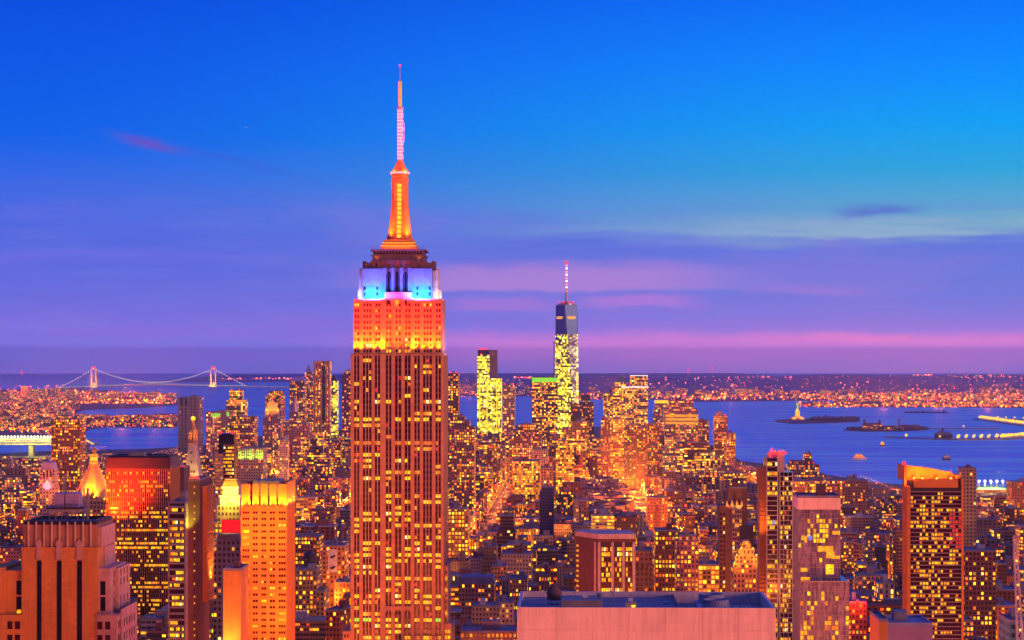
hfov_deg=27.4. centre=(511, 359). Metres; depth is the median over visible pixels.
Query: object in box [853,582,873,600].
city block
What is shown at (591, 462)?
city block
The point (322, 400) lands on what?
wavy tower
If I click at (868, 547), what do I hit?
city block
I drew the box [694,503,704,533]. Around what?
city block
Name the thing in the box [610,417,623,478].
apartment tower
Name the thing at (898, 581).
city block
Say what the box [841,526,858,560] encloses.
city block
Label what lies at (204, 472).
city block
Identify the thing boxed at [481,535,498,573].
city block
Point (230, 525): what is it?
billboard
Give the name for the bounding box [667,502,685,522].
city block
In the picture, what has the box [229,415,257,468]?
office block
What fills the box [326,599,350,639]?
loft house
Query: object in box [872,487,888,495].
city block
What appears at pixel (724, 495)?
city block
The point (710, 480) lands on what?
city block
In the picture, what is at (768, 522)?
window
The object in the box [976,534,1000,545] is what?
city block
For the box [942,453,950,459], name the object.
boat
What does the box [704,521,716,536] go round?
city block
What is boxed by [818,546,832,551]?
window
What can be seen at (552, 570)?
city block
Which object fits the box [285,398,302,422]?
municipal tower
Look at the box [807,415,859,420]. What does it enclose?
trees
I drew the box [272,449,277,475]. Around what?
city block
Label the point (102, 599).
window
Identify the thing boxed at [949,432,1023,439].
pier
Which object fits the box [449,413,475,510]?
office block
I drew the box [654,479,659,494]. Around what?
city block
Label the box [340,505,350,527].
city block
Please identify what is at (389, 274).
arched window
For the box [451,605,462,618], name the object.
city block
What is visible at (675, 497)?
city block
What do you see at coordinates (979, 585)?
apartment house
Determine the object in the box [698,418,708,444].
apartment tower
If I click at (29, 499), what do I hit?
city block
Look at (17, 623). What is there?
window
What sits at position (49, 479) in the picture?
clock tower
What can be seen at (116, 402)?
city lights
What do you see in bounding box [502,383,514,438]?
cream tower
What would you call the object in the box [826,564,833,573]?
window
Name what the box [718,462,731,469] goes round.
city block
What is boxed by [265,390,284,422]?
office tower
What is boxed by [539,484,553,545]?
glass block
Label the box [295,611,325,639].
city block
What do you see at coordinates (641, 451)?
apartment tower
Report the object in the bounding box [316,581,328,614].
loft house
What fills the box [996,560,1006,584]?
city block
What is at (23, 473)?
city block
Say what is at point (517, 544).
city block
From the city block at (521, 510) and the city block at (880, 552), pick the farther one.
the city block at (521, 510)
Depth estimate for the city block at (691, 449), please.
4380.86 m
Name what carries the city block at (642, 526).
on the ground
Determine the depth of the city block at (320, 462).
4243.27 m
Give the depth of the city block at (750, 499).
3262.86 m
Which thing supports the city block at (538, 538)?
on the ground
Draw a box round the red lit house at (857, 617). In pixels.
[849,593,866,639]
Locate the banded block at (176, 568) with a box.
[168,491,187,639]
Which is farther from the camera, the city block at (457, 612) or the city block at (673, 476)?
the city block at (673, 476)
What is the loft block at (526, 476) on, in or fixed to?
on the ground
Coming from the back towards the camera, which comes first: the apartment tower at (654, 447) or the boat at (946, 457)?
the boat at (946, 457)
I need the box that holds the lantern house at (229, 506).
[210,478,241,639]
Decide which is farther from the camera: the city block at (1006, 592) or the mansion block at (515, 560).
the mansion block at (515, 560)
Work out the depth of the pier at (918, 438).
6895.85 m
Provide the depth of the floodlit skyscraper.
1291.07 m
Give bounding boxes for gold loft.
[699,555,718,591]
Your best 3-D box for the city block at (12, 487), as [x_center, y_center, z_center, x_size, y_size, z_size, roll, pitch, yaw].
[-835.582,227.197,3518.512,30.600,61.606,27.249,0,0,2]
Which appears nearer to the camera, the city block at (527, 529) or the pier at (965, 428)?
the city block at (527, 529)
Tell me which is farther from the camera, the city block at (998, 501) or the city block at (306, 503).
the city block at (998, 501)
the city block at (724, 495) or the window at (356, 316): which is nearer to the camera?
the window at (356, 316)
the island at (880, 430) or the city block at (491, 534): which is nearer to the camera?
the city block at (491, 534)
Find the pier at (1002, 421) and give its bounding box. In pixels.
[973,415,1023,425]
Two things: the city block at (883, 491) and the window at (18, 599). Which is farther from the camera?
the city block at (883, 491)
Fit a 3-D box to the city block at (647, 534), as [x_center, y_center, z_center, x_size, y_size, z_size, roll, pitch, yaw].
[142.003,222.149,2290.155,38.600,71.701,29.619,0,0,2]
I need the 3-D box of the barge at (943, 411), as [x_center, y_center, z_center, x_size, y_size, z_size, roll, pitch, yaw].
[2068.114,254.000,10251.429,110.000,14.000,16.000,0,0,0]
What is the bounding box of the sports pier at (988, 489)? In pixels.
[976,480,1005,492]
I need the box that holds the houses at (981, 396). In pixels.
[459,382,1023,406]
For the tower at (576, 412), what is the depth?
4899.99 m
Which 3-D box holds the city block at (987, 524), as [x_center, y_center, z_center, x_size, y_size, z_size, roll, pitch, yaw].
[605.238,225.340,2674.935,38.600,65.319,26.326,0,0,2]
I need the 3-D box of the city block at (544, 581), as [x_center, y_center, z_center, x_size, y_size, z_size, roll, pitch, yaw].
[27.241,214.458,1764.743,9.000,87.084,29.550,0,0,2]
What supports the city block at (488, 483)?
on the ground
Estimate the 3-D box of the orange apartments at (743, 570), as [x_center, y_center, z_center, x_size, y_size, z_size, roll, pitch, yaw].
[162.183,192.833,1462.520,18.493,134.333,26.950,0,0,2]
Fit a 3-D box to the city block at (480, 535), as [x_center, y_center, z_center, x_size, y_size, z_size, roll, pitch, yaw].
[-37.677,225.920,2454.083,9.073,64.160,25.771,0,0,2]
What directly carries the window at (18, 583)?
in the art deco tower at (67, 578)
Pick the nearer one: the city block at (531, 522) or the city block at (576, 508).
the city block at (576, 508)
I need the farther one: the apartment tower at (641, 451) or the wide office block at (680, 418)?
the wide office block at (680, 418)
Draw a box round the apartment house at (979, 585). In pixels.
[964,536,995,639]
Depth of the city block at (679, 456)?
4350.57 m
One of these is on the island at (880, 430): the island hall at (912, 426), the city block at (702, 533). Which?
the island hall at (912, 426)
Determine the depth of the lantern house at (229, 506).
1423.95 m
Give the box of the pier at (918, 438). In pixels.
[884,434,953,439]
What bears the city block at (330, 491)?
on the ground
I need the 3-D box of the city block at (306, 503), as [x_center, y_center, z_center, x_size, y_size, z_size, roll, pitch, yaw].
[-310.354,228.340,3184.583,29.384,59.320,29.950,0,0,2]
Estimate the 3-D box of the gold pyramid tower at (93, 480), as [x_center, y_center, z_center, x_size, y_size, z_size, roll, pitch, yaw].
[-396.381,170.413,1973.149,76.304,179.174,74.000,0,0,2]
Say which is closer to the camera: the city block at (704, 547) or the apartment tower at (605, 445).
the city block at (704, 547)
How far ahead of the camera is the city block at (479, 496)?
3482.13 m
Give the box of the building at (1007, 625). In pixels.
[999,603,1023,639]
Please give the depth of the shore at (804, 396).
14322.38 m
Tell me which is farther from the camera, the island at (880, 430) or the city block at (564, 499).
the island at (880, 430)
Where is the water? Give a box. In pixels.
[0,373,1023,487]
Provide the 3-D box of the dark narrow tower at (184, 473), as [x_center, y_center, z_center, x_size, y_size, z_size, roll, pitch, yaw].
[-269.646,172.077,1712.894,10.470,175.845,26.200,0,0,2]
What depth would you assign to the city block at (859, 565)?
2036.24 m
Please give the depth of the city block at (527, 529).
2599.65 m
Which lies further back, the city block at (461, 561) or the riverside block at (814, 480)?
the riverside block at (814, 480)
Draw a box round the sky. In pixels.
[0,0,1023,372]
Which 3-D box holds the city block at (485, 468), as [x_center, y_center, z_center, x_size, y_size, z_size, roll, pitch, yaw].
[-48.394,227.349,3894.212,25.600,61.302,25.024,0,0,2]
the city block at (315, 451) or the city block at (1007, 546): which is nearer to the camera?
the city block at (1007, 546)
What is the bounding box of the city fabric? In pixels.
[0,432,1023,639]
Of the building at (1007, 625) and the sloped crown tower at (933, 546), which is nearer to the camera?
the building at (1007, 625)
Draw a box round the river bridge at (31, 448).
[0,436,99,455]
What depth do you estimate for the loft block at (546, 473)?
3400.05 m
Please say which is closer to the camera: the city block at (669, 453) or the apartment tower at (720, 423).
the city block at (669, 453)
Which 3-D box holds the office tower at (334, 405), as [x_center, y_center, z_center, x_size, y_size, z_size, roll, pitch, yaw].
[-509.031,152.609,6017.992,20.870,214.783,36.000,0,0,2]
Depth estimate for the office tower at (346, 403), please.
5200.07 m
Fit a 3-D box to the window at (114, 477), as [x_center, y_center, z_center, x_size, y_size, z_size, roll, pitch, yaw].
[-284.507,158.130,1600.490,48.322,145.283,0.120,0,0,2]
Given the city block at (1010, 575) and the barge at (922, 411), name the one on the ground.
the city block at (1010, 575)
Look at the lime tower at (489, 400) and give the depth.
6000.49 m
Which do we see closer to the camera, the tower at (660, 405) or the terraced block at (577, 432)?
the terraced block at (577, 432)
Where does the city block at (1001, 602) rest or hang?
on the ground
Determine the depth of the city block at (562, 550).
2391.78 m
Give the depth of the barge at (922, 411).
10244.17 m
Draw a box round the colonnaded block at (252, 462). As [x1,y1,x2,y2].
[238,445,266,493]
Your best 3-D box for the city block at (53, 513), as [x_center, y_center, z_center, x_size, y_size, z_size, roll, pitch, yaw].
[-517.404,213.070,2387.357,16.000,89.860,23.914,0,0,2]
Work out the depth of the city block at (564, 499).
3318.24 m
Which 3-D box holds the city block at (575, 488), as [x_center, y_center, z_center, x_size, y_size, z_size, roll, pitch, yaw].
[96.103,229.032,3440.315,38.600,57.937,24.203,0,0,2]
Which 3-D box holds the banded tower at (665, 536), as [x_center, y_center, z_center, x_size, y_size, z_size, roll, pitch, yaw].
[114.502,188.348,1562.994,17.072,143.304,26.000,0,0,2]
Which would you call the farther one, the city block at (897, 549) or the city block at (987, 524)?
the city block at (987, 524)
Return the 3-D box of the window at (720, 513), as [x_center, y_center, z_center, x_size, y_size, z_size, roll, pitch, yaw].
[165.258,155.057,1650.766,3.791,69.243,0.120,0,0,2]
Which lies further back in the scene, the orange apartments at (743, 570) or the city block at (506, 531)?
the city block at (506, 531)
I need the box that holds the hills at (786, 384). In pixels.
[518,377,999,392]
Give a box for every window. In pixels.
[7,621,11,628]
[15,621,19,628]
[16,581,20,594]
[16,597,20,609]
[97,622,101,628]
[100,581,105,594]
[100,597,105,610]
[105,622,109,628]
[107,472,169,614]
[170,596,183,636]
[355,303,440,351]
[355,359,440,638]
[386,272,407,291]
[576,544,577,590]
[602,583,631,590]
[720,513,724,591]
[767,516,791,639]
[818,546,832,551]
[826,552,833,557]
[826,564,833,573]
[910,492,960,639]
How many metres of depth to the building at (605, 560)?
1250.67 m
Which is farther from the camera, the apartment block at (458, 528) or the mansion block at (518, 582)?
the apartment block at (458, 528)
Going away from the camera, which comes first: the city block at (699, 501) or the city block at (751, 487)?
the city block at (699, 501)
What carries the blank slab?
on the ground
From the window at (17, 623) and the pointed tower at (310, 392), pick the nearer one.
the window at (17, 623)
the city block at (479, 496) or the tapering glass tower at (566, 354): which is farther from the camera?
the tapering glass tower at (566, 354)
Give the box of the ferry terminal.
[934,427,952,437]
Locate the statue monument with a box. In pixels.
[789,401,804,419]
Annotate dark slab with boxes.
[106,452,179,616]
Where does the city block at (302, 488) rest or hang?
on the ground
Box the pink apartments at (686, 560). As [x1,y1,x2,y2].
[675,529,698,591]
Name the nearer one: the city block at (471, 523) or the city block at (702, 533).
the city block at (702, 533)
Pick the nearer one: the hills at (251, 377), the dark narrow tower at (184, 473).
the dark narrow tower at (184, 473)
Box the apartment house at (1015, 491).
[1006,477,1023,507]
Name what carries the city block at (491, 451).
on the ground
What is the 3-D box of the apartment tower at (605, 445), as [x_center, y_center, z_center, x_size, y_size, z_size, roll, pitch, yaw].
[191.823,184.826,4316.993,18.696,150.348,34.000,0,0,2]
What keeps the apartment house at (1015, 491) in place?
on the ground
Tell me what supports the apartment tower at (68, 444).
on the ground
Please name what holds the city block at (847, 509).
on the ground
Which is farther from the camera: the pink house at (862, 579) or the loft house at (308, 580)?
the pink house at (862, 579)
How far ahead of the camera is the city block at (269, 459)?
4409.59 m
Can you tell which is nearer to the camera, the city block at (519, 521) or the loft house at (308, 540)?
the loft house at (308, 540)
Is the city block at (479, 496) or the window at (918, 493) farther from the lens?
the city block at (479, 496)
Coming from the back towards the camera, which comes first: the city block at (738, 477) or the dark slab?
the city block at (738, 477)
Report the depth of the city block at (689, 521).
2516.27 m
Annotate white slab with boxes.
[517,571,775,639]
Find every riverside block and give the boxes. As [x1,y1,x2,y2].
[786,451,826,478]
[793,477,809,491]
[808,474,822,491]
[823,473,867,513]
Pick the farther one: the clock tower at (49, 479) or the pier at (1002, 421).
the pier at (1002, 421)
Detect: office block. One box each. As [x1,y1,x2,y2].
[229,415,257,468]
[278,436,288,479]
[290,377,306,422]
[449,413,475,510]
[510,422,541,492]
[556,437,573,493]
[663,399,697,441]
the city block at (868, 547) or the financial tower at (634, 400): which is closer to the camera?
the city block at (868, 547)
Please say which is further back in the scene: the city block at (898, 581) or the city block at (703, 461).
the city block at (703, 461)
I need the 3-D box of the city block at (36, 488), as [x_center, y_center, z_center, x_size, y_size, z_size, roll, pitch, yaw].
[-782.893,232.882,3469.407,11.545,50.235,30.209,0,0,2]
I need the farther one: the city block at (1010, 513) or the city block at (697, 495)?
the city block at (697, 495)
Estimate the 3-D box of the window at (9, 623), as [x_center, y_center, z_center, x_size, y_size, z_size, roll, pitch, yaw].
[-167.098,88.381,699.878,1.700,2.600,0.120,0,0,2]
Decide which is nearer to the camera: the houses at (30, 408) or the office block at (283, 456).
the office block at (283, 456)
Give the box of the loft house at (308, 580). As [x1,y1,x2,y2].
[295,562,321,614]
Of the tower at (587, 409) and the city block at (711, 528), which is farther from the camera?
the tower at (587, 409)
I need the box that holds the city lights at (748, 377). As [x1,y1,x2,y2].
[228,374,1022,378]
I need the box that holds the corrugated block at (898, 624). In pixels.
[870,609,932,639]
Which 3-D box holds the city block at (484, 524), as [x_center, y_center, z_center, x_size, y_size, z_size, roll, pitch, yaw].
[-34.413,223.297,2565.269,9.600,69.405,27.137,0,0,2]
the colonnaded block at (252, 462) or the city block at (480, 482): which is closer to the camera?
the colonnaded block at (252, 462)
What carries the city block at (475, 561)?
on the ground
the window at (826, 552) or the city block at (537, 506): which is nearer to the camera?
the window at (826, 552)
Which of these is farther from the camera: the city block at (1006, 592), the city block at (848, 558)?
the city block at (848, 558)
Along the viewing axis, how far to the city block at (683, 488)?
3583.06 m
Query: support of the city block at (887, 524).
on the ground
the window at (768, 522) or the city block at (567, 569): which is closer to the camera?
the window at (768, 522)
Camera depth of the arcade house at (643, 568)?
1500.01 m
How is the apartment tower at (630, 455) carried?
on the ground
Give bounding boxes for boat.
[852,452,866,459]
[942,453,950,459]
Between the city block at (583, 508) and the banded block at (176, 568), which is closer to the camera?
the banded block at (176, 568)
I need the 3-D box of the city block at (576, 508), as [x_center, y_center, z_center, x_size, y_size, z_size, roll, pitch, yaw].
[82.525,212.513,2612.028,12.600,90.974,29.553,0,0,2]
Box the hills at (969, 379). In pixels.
[775,374,1023,383]
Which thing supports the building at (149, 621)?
on the ground
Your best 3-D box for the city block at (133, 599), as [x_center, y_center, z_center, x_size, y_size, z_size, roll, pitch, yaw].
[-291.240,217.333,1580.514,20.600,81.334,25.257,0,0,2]
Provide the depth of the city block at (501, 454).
4392.52 m
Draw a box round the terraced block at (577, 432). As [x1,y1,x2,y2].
[552,419,588,456]
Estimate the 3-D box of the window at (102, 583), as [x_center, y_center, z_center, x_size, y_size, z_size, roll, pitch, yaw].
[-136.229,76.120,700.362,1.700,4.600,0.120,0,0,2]
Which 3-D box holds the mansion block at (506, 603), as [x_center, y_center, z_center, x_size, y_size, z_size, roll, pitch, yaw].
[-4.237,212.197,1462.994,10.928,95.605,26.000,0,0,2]
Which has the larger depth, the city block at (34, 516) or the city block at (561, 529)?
the city block at (561, 529)
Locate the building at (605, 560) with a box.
[575,529,635,590]
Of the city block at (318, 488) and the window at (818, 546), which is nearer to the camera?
the window at (818, 546)
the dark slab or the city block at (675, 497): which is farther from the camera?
the city block at (675, 497)
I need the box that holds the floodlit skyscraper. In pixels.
[343,65,454,639]
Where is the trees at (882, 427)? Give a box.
[846,426,929,429]
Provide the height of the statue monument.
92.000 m
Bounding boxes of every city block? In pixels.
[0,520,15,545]
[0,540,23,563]
[2,458,14,467]
[2,468,30,486]
[2,477,23,502]
[16,511,38,543]
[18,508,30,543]
[23,490,35,507]
[32,485,39,505]
[50,512,63,515]
[86,460,98,470]
[130,597,140,639]
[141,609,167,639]
[146,616,167,639]
[200,458,214,468]
[202,470,207,475]
[267,453,272,475]
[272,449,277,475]
[295,509,302,522]
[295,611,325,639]
[296,491,317,519]
[297,478,308,496]
[300,519,337,543]
[307,446,325,465]
[310,505,335,523]
[312,512,332,523]
[314,484,332,495]
[315,457,330,468]
[320,466,334,476]
[323,489,340,506]
[328,477,344,486]
[333,442,341,463]
[333,469,350,476]
[338,525,347,539]
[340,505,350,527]
[342,584,350,603]
[448,550,469,571]
[451,569,476,582]
[451,583,457,606]
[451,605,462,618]
[455,616,471,635]
[468,551,481,573]
[470,514,473,535]
[470,529,477,554]
[475,526,483,547]
[476,442,493,454]
[476,471,491,497]
[476,475,484,491]
[476,492,483,507]
[479,465,492,490]
[479,515,487,535]
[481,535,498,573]
[483,459,499,492]
[487,443,496,458]
[487,527,499,542]
[496,573,512,596]
[496,582,538,591]
[497,506,515,561]
[498,445,504,482]
[502,497,525,507]
[507,540,530,549]
[514,524,538,545]
[515,512,538,525]
[516,498,526,516]
[524,519,537,525]
[531,530,555,548]
[533,539,549,563]
[535,500,538,516]
[536,562,556,585]
[539,563,549,590]
[542,437,549,447]
[546,545,557,563]
[548,457,555,474]
[554,520,569,538]
[555,446,577,464]
[555,562,574,586]
[557,486,571,510]
[558,535,571,557]
[559,482,582,505]
[563,571,575,589]
[567,521,590,563]
[573,494,581,522]
[578,492,588,522]
[585,453,597,479]
[591,506,618,529]
[614,513,637,545]
[625,509,648,533]
[638,530,653,545]
[640,538,653,553]
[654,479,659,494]
[658,485,682,506]
[661,471,678,489]
[662,437,676,470]
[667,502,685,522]
[672,486,689,491]
[677,439,682,476]
[682,513,696,537]
[684,442,706,467]
[691,453,714,470]
[691,498,716,521]
[693,475,703,487]
[694,493,713,501]
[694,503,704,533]
[695,493,711,503]
[698,527,707,541]
[699,539,713,559]
[702,470,719,492]
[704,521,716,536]
[714,549,716,559]
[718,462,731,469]
[722,484,728,502]
[730,473,746,484]
[745,483,756,492]
[747,492,754,510]
[747,514,756,538]
[749,511,756,524]
[841,500,856,514]
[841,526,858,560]
[841,536,856,574]
[843,510,872,532]
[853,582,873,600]
[854,561,867,570]
[857,541,889,578]
[862,530,874,565]
[867,594,901,615]
[867,606,901,633]
[871,500,881,518]
[871,574,894,600]
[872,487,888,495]
[875,541,885,570]
[875,562,887,573]
[879,515,892,530]
[882,499,895,517]
[891,498,901,515]
[893,520,901,581]
[895,572,901,594]
[964,616,976,639]
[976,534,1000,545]
[978,511,1001,533]
[988,544,1004,561]
[991,492,1005,512]
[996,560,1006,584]
[996,582,1019,613]
[996,597,1013,639]
[998,541,1012,555]
[1000,526,1014,542]
[1001,504,1023,523]
[1007,569,1020,584]
[1015,521,1023,565]
[1020,582,1023,591]
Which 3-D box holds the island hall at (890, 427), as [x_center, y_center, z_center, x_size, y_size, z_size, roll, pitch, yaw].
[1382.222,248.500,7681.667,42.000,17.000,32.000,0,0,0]
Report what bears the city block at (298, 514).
on the ground
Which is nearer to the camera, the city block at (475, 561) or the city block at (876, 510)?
the city block at (475, 561)
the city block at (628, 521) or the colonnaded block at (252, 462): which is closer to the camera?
the city block at (628, 521)
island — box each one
[774,419,860,423]
[844,427,928,431]
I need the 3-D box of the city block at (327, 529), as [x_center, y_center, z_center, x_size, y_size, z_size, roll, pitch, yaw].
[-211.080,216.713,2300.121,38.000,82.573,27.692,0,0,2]
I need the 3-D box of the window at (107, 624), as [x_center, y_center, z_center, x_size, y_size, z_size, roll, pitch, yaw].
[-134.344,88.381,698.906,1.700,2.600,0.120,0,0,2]
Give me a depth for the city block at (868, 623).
1503.12 m
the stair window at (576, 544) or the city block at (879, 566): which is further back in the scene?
the city block at (879, 566)
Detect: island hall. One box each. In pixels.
[862,419,881,429]
[884,425,896,429]
[896,425,921,429]
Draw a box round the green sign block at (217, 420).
[206,409,232,461]
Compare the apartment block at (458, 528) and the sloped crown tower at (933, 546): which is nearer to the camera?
the sloped crown tower at (933, 546)
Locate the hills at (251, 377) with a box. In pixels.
[150,374,341,381]
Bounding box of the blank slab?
[223,561,248,639]
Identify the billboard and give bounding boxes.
[221,519,240,532]
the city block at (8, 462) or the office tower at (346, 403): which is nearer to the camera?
the city block at (8, 462)
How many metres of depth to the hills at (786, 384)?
17851.56 m
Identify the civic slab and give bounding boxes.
[282,422,310,452]
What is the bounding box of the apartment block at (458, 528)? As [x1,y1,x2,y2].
[448,502,469,557]
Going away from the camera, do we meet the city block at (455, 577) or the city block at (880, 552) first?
the city block at (455, 577)
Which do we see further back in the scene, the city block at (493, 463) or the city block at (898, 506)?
the city block at (493, 463)
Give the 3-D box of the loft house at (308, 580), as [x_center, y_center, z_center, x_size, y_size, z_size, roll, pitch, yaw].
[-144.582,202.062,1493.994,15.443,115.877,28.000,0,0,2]
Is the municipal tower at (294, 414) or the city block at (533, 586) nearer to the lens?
the city block at (533, 586)
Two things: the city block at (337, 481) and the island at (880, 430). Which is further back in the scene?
the island at (880, 430)
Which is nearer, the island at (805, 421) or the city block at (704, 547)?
the city block at (704, 547)
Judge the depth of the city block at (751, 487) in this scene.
3659.25 m
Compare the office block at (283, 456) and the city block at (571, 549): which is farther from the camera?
the office block at (283, 456)
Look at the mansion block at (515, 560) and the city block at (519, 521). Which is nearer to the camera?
the mansion block at (515, 560)
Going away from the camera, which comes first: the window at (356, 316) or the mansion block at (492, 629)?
the window at (356, 316)
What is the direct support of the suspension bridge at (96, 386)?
on the water
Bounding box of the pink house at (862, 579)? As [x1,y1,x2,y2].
[854,566,885,591]
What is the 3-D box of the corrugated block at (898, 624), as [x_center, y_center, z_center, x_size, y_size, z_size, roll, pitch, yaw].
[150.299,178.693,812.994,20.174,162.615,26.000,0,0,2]
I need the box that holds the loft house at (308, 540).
[295,525,322,575]
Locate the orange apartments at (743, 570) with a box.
[730,539,756,591]
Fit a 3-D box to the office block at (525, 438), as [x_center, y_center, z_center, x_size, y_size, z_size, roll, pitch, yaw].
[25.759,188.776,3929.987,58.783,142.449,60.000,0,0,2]
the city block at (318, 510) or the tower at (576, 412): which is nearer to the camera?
the city block at (318, 510)
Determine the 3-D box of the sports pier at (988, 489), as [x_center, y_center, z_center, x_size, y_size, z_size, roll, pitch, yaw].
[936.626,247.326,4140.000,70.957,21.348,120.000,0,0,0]
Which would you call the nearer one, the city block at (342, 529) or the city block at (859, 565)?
the city block at (859, 565)
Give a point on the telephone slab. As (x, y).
(189, 407)
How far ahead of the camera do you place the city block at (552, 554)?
2229.74 m
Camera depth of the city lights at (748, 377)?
25544.80 m
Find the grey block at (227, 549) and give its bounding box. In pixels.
[213,532,240,639]
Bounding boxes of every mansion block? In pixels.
[458,574,495,618]
[460,619,516,639]
[472,598,499,624]
[491,560,506,581]
[497,596,513,624]
[501,543,531,581]
[510,570,527,609]
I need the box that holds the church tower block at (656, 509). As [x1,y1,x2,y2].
[646,494,666,533]
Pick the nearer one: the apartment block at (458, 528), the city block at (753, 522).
the apartment block at (458, 528)
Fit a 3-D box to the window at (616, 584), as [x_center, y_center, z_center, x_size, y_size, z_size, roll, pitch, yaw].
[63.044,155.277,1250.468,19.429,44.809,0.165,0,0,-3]
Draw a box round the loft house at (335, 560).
[322,532,348,607]
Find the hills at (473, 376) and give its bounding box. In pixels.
[459,373,774,379]
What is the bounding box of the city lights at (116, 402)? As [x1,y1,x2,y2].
[0,385,174,433]
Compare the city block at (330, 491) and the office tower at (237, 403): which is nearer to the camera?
the city block at (330, 491)
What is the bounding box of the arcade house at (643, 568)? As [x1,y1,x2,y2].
[635,545,652,591]
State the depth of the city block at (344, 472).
4161.90 m
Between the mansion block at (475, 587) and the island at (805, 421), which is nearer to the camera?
the mansion block at (475, 587)
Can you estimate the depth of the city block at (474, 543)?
2281.31 m
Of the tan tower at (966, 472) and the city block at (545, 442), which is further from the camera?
the city block at (545, 442)
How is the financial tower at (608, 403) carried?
on the ground
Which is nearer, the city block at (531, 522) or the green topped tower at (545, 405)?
the city block at (531, 522)
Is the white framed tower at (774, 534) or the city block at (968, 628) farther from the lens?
the city block at (968, 628)
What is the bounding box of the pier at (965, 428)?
[930,425,999,428]
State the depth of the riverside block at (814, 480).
3250.26 m
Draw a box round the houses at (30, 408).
[0,386,178,429]
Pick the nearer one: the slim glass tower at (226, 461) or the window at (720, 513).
the window at (720, 513)
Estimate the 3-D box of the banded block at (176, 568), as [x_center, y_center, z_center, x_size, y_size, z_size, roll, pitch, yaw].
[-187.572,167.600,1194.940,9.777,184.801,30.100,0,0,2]
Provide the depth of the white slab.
600.56 m
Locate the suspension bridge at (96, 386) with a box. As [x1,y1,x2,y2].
[46,366,289,390]
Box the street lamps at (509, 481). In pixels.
[36,446,991,535]
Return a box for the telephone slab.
[178,396,202,452]
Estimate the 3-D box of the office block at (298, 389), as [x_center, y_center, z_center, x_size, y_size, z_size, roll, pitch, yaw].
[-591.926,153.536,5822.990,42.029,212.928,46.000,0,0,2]
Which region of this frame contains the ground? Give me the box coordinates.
[0,425,1005,579]
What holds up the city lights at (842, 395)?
attached to the houses at (981, 396)
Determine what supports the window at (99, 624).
in the art deco tower at (67, 578)
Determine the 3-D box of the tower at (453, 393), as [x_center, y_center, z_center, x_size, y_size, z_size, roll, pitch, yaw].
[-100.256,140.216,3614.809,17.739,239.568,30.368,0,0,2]
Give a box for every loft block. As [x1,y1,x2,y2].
[513,455,540,503]
[532,446,547,465]
[541,464,551,485]
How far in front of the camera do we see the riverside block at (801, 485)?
3220.08 m
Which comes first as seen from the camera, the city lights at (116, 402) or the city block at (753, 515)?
the city block at (753, 515)
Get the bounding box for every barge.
[904,410,925,412]
[926,410,947,412]
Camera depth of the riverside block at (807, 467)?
3608.44 m
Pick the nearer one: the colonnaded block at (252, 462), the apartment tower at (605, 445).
the colonnaded block at (252, 462)
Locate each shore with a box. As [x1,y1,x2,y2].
[0,389,177,436]
[459,380,1023,407]
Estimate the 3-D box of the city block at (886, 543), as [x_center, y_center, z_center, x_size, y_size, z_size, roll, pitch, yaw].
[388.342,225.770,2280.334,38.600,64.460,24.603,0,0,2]
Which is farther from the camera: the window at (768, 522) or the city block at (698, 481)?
the city block at (698, 481)
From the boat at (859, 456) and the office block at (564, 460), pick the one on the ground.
the office block at (564, 460)
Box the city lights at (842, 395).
[459,376,1023,406]
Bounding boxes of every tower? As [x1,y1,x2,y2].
[0,474,136,639]
[40,456,58,515]
[51,412,85,513]
[68,446,105,515]
[180,462,189,497]
[186,416,201,476]
[186,476,213,639]
[215,431,236,518]
[226,389,247,415]
[241,478,295,639]
[263,397,282,446]
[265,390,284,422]
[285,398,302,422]
[303,550,314,565]
[305,365,313,438]
[314,361,330,440]
[331,375,337,436]
[342,369,350,440]
[448,372,458,495]
[477,348,501,433]
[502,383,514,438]
[532,377,557,437]
[552,261,578,433]
[571,402,581,420]
[579,393,593,437]
[601,413,609,475]
[603,392,612,417]
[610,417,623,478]
[613,376,627,417]
[621,374,648,436]
[625,420,637,488]
[636,423,646,489]
[647,419,660,476]
[653,400,667,432]
[654,517,677,591]
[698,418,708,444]
[713,411,727,461]
[717,482,753,591]
[725,430,735,461]
[757,450,792,639]
[792,484,849,639]
[897,461,963,639]
[958,463,975,545]
[998,536,1023,639]
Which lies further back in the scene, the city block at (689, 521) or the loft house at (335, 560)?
the city block at (689, 521)
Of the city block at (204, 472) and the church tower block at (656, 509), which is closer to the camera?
the church tower block at (656, 509)
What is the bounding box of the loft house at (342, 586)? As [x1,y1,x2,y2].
[335,573,350,605]
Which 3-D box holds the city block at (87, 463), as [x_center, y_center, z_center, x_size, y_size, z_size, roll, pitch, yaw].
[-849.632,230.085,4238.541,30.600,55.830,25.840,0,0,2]

